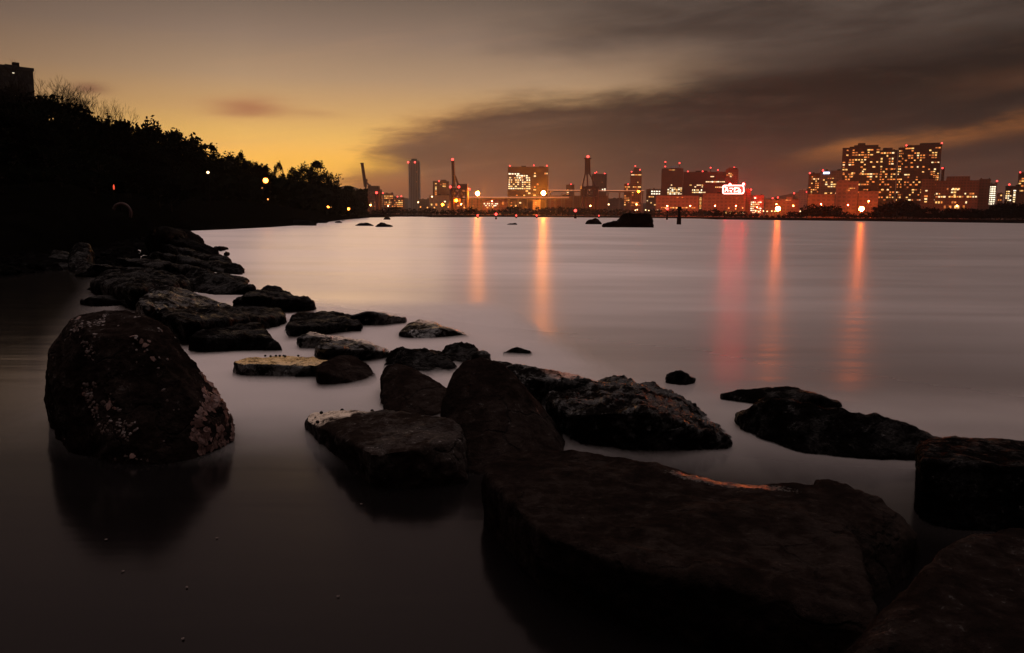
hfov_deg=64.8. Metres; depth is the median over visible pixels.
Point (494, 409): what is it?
rock
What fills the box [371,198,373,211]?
building
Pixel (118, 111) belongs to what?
bare tree
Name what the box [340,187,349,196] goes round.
tree
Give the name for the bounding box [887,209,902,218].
tree
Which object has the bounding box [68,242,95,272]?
rock
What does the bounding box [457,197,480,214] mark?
building
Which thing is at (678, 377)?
rock
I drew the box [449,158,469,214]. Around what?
dockside crane
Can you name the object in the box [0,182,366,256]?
ground
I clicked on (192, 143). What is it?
tree
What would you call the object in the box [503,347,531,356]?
rock
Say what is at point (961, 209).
tree
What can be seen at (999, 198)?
building
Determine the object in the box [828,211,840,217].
tree
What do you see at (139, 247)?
shore rock
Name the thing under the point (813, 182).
building
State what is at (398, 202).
building
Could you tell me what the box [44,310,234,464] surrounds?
boulder
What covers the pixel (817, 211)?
tree
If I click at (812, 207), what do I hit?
tree
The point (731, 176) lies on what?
building
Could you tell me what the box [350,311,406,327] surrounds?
rock
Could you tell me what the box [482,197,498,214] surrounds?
building
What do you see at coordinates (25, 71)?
building
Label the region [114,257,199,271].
rock
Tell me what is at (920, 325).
water
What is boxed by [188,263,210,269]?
shore rock
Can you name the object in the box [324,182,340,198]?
tree
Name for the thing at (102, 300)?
rock
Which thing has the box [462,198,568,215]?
elevated road
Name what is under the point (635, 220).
rock
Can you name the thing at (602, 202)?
building
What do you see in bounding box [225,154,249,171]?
tree
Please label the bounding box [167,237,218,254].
rock
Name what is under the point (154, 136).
tree
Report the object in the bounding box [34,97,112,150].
tree
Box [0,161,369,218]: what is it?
undergrowth
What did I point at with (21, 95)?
tree
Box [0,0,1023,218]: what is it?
sky
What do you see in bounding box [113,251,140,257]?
shore rock
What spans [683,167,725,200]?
building
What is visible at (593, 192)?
bridge tower
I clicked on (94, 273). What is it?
shore rock
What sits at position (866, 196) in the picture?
building
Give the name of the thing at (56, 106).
tree
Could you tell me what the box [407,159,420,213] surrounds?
tower
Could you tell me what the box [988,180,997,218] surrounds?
building
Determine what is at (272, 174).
tree
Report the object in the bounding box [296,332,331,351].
rock
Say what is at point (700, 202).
building
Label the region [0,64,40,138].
bare tree
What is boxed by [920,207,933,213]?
tree
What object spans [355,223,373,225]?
rock
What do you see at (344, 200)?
tree
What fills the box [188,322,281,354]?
rock
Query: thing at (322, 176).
tree
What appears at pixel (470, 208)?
tree
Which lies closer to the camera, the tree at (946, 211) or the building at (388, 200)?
the tree at (946, 211)
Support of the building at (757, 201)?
on the ground at (357, 216)
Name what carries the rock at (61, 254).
in the water
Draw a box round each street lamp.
[207,171,210,205]
[263,177,270,204]
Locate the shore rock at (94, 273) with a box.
[86,269,103,276]
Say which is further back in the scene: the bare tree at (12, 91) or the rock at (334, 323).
the bare tree at (12, 91)
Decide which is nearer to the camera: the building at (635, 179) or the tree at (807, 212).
the tree at (807, 212)
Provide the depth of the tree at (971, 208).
419.50 m
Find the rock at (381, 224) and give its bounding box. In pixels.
[375,222,392,226]
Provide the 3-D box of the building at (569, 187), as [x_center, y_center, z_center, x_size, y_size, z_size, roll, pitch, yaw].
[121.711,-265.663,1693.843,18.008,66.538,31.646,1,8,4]
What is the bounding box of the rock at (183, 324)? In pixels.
[154,304,286,345]
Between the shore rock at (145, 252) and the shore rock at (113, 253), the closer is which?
the shore rock at (113, 253)
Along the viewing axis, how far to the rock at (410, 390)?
6.66 m
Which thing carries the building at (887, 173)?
on the ground at (357, 216)
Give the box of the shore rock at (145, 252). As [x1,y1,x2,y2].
[140,250,149,254]
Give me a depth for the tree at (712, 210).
580.35 m
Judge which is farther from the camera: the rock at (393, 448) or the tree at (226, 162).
the tree at (226, 162)
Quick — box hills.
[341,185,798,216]
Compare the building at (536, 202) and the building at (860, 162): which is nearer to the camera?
the building at (860, 162)
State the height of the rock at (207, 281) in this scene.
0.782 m
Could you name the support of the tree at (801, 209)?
on the ground at (357, 216)
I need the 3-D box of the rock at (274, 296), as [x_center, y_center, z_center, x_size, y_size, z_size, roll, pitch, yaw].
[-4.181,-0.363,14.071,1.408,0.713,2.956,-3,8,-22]
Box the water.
[0,217,1023,652]
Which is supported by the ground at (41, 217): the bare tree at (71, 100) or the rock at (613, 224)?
the bare tree at (71, 100)
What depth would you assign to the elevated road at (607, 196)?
1465.83 m
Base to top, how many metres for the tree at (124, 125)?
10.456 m
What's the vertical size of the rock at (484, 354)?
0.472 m
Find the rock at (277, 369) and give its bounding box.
[232,355,327,382]
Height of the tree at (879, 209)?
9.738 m
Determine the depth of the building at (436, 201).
1502.25 m
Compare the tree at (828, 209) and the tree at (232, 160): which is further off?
the tree at (828, 209)
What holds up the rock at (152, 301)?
in the water
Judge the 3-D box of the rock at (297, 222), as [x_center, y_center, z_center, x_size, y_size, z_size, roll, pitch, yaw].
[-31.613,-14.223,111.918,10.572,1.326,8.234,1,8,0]
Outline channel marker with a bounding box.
[677,207,681,224]
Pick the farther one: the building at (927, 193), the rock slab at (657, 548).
the building at (927, 193)
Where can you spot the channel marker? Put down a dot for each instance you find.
(679, 209)
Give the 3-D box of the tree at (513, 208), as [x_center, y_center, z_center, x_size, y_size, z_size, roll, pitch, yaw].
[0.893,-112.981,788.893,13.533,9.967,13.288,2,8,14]
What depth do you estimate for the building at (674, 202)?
1235.38 m
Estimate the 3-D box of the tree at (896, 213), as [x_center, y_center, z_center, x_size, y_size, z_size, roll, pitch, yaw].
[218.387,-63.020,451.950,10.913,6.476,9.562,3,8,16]
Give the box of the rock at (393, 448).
[304,408,467,487]
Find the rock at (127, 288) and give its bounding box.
[90,268,193,309]
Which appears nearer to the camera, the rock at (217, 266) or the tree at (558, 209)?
the rock at (217, 266)
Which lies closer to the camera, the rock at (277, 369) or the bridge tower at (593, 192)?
the rock at (277, 369)
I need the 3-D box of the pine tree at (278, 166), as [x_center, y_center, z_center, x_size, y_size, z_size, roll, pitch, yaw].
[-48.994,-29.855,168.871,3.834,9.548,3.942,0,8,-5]
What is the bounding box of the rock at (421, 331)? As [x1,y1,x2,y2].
[398,319,469,342]
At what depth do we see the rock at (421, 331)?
10.28 m
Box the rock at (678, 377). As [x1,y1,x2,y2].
[665,370,695,384]
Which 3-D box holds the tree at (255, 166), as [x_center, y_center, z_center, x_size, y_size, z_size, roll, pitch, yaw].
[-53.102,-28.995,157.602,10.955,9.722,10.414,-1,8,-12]
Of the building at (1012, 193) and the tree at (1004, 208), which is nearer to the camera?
the tree at (1004, 208)
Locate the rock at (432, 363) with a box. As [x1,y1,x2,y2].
[382,346,456,377]
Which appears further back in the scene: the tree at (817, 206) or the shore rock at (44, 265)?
the tree at (817, 206)
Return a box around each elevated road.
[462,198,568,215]
[548,190,643,215]
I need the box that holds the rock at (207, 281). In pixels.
[185,267,255,294]
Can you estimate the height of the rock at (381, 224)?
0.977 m
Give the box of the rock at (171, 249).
[159,243,231,262]
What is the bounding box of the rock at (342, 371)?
[315,355,376,389]
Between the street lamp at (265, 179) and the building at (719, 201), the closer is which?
the street lamp at (265, 179)
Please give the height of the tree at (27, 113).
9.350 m
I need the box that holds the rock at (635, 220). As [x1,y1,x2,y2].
[618,213,653,227]
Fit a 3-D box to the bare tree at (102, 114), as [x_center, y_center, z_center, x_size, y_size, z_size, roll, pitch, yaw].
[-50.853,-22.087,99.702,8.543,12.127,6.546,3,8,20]
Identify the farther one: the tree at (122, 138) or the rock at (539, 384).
the tree at (122, 138)
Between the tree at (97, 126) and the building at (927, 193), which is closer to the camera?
the tree at (97, 126)
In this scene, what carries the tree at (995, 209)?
on the ground at (357, 216)
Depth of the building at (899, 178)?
1194.88 m
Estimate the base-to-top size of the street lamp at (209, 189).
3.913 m
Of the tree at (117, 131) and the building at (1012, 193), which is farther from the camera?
the building at (1012, 193)
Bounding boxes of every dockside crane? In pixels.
[360,163,381,213]
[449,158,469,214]
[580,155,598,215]
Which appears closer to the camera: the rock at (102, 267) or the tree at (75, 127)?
the rock at (102, 267)
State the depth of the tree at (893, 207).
462.50 m
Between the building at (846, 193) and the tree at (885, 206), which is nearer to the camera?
the tree at (885, 206)
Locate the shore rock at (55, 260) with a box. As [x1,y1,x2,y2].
[36,258,65,262]
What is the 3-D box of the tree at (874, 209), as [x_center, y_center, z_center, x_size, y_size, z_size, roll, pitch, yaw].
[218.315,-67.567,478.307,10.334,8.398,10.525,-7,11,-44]
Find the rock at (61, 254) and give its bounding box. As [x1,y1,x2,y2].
[49,250,68,268]
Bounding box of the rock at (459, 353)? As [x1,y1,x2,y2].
[442,341,478,367]
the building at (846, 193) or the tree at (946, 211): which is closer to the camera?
the tree at (946, 211)
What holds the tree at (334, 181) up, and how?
on the ground at (41, 217)
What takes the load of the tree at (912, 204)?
on the ground at (357, 216)
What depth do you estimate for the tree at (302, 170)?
179.70 m
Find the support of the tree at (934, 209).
on the ground at (357, 216)
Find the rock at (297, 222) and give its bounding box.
[293,219,316,225]
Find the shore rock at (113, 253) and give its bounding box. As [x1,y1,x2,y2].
[111,251,142,255]
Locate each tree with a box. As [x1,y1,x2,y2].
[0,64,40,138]
[0,86,45,129]
[0,97,62,147]
[0,109,70,160]
[4,85,93,142]
[20,71,86,123]
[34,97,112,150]
[35,87,119,124]
[38,110,86,150]
[43,75,100,115]
[70,103,124,154]
[83,128,142,162]
[93,113,162,155]
[95,102,137,132]
[127,127,164,166]
[131,115,194,163]
[161,127,214,166]
[180,152,215,171]
[181,133,226,171]
[191,164,214,174]
[205,150,236,174]
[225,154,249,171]
[227,152,267,176]
[234,150,246,169]
[254,162,272,177]
[264,170,276,177]
[273,161,284,179]
[282,171,301,180]
[285,161,318,183]
[300,167,329,186]
[309,160,330,188]
[317,169,343,188]
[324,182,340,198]
[337,187,349,208]
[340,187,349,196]
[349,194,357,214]
[392,206,400,212]
[466,206,474,214]
[508,206,517,213]
[552,206,564,212]
[707,208,718,214]
[800,204,811,214]
[800,210,814,217]
[803,203,818,216]
[810,210,822,217]
[812,204,822,216]
[823,204,842,214]
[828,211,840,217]
[871,205,882,218]
[876,205,888,212]
[879,201,898,211]
[887,199,908,208]
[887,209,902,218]
[888,200,910,209]
[893,208,911,218]
[896,199,920,210]
[905,206,924,214]
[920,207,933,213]
[929,207,940,218]
[940,207,955,214]
[956,206,968,215]
[963,207,975,219]
[972,209,982,215]
[986,204,997,212]
[986,211,1002,219]
[987,202,1002,214]
[994,201,1009,213]
[1001,202,1016,210]
[1011,202,1023,210]
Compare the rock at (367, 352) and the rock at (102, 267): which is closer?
the rock at (367, 352)
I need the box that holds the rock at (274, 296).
[232,285,316,311]
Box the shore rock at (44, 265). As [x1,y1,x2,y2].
[34,261,62,269]
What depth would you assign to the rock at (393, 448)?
4.95 m
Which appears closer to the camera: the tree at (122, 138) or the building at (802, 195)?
the tree at (122, 138)
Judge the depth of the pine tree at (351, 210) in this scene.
248.14 m
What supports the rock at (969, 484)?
in the water
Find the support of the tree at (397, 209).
on the ground at (357, 216)
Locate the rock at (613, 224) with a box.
[602,220,619,226]
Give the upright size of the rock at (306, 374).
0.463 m
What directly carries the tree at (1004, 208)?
on the ground at (357, 216)
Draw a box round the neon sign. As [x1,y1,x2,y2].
[722,183,743,195]
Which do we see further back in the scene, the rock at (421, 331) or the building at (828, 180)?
the building at (828, 180)
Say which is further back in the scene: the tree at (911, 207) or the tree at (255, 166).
the tree at (911, 207)
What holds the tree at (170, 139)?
on the ground at (41, 217)
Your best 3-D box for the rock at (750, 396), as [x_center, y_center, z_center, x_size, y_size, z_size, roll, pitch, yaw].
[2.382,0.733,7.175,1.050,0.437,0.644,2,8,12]
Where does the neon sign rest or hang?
attached to the building at (719, 201)
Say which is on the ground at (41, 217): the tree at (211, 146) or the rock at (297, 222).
the tree at (211, 146)
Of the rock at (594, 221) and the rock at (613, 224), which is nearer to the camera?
the rock at (613, 224)
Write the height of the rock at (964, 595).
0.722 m
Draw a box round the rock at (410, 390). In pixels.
[380,363,446,416]
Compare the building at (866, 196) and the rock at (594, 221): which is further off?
the building at (866, 196)
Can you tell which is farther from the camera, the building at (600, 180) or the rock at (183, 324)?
the building at (600, 180)
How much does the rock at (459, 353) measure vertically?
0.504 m
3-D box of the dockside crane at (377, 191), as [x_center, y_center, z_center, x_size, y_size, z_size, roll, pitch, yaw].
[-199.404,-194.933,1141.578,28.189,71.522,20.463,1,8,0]
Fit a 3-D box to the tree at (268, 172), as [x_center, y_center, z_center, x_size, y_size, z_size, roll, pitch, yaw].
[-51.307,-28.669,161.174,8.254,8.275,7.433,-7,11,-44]
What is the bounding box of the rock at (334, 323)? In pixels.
[284,311,362,339]
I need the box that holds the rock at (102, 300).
[80,295,119,306]
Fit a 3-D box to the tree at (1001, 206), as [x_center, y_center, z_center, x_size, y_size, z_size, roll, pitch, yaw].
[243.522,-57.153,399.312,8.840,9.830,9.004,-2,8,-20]
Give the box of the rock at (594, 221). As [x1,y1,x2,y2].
[585,218,601,223]
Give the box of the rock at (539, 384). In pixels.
[487,359,605,409]
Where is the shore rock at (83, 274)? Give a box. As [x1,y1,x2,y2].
[75,272,91,276]
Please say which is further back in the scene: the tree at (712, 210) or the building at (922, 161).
the building at (922, 161)
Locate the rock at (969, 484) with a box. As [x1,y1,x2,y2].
[914,436,1023,531]
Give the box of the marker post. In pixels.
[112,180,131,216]
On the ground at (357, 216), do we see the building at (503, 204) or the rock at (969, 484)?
the building at (503, 204)
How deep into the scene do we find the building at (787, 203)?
1276.11 m
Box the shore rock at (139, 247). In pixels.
[133,245,145,249]
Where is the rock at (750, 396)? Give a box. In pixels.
[720,386,841,407]
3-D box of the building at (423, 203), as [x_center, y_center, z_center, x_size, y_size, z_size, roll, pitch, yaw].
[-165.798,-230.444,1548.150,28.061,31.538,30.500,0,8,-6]
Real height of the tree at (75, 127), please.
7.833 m
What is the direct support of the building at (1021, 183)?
on the ground at (357, 216)
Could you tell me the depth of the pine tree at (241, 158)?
149.00 m
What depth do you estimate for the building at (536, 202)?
1275.58 m
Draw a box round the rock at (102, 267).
[91,264,167,272]
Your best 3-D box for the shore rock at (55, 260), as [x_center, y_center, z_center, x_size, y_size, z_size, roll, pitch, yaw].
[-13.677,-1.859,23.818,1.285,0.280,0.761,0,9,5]
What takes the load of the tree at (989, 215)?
on the ground at (357, 216)
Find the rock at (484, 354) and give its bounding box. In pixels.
[470,350,490,359]
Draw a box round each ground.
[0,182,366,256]
[354,214,1023,222]
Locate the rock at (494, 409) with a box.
[440,357,565,473]
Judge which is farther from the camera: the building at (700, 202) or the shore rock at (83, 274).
the building at (700, 202)
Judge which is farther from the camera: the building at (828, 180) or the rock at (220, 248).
the building at (828, 180)
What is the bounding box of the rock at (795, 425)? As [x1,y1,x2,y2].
[734,397,941,460]
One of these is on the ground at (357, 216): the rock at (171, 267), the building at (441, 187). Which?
the building at (441, 187)
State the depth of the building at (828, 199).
1037.05 m
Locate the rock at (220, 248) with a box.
[214,246,227,250]
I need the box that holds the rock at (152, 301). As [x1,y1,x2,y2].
[135,285,230,318]
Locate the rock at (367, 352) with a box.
[313,335,389,364]
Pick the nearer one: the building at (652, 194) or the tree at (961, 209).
the tree at (961, 209)
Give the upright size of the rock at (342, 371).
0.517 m
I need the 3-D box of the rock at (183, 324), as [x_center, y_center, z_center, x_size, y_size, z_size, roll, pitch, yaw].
[-4.210,-0.036,11.454,1.988,0.752,4.028,1,8,0]
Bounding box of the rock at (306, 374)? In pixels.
[294,365,317,382]
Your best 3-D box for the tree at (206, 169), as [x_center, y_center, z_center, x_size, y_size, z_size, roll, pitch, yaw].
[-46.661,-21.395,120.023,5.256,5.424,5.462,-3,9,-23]
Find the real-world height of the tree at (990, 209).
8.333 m
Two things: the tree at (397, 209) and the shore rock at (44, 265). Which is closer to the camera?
the shore rock at (44, 265)
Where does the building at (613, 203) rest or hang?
on the ground at (357, 216)
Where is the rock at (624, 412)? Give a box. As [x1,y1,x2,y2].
[545,375,732,451]
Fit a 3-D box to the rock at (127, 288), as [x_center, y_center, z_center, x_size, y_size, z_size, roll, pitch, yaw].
[-6.982,-0.646,15.526,1.965,0.818,6.106,-4,9,-29]
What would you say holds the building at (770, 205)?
on the ground at (357, 216)
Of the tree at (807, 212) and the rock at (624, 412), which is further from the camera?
the tree at (807, 212)
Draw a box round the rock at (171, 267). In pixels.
[161,263,249,283]
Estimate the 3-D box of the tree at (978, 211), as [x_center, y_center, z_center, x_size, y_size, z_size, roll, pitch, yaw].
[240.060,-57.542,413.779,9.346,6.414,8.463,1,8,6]
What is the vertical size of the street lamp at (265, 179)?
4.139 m
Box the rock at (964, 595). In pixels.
[840,528,1023,652]
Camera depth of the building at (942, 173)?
1170.15 m
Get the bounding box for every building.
[0,62,34,101]
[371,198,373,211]
[383,192,393,213]
[393,196,404,213]
[418,198,428,211]
[429,194,448,214]
[433,180,448,194]
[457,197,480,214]
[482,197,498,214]
[500,199,506,214]
[507,165,548,215]
[533,199,540,214]
[548,195,606,215]
[566,184,574,195]
[594,172,606,195]
[608,198,623,215]
[623,183,629,212]
[629,165,641,213]
[646,188,660,212]
[655,195,698,216]
[661,161,683,195]
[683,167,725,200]
[698,195,702,216]
[702,192,745,216]
[725,167,738,184]
[745,188,751,215]
[750,194,763,216]
[765,197,780,216]
[780,193,799,217]
[798,189,807,217]
[807,172,819,204]
[807,193,834,217]
[819,169,842,204]
[835,180,858,217]
[841,143,880,210]
[857,190,878,217]
[878,148,897,217]
[895,147,904,218]
[900,142,942,218]
[919,177,935,218]
[934,176,979,218]
[941,167,944,180]
[977,178,990,218]
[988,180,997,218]
[996,193,1002,218]
[1004,184,1019,219]
[1017,171,1023,219]
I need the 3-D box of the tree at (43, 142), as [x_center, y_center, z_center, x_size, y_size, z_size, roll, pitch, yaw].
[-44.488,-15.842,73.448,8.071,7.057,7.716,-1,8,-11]
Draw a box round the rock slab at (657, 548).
[481,449,918,652]
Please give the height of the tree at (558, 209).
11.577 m
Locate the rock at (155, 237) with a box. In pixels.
[145,226,203,252]
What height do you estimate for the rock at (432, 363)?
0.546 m
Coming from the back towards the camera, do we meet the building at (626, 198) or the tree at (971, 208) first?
the building at (626, 198)
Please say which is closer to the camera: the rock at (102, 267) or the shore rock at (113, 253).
the rock at (102, 267)
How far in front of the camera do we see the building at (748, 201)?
1210.27 m
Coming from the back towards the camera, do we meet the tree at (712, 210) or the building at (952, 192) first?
the building at (952, 192)
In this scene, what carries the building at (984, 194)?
on the ground at (357, 216)
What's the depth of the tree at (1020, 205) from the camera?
389.18 m
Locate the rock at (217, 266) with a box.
[149,252,244,274]
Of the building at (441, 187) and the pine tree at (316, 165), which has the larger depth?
the building at (441, 187)
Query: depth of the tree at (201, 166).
122.65 m
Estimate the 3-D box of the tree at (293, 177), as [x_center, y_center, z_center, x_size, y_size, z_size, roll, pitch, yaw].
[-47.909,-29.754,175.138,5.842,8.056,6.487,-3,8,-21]
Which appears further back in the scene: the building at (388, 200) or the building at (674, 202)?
the building at (388, 200)
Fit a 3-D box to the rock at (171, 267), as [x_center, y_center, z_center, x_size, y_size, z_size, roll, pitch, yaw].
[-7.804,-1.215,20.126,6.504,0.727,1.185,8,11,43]
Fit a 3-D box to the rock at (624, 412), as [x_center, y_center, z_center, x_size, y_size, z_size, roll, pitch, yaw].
[0.973,0.724,6.545,1.435,0.658,2.196,1,8,0]
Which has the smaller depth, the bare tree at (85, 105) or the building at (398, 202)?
the bare tree at (85, 105)
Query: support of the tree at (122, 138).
on the ground at (41, 217)
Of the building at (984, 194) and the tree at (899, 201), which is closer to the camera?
the tree at (899, 201)
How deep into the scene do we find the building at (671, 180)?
1378.87 m
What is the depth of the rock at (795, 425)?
5.58 m
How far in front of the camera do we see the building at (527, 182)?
1330.76 m

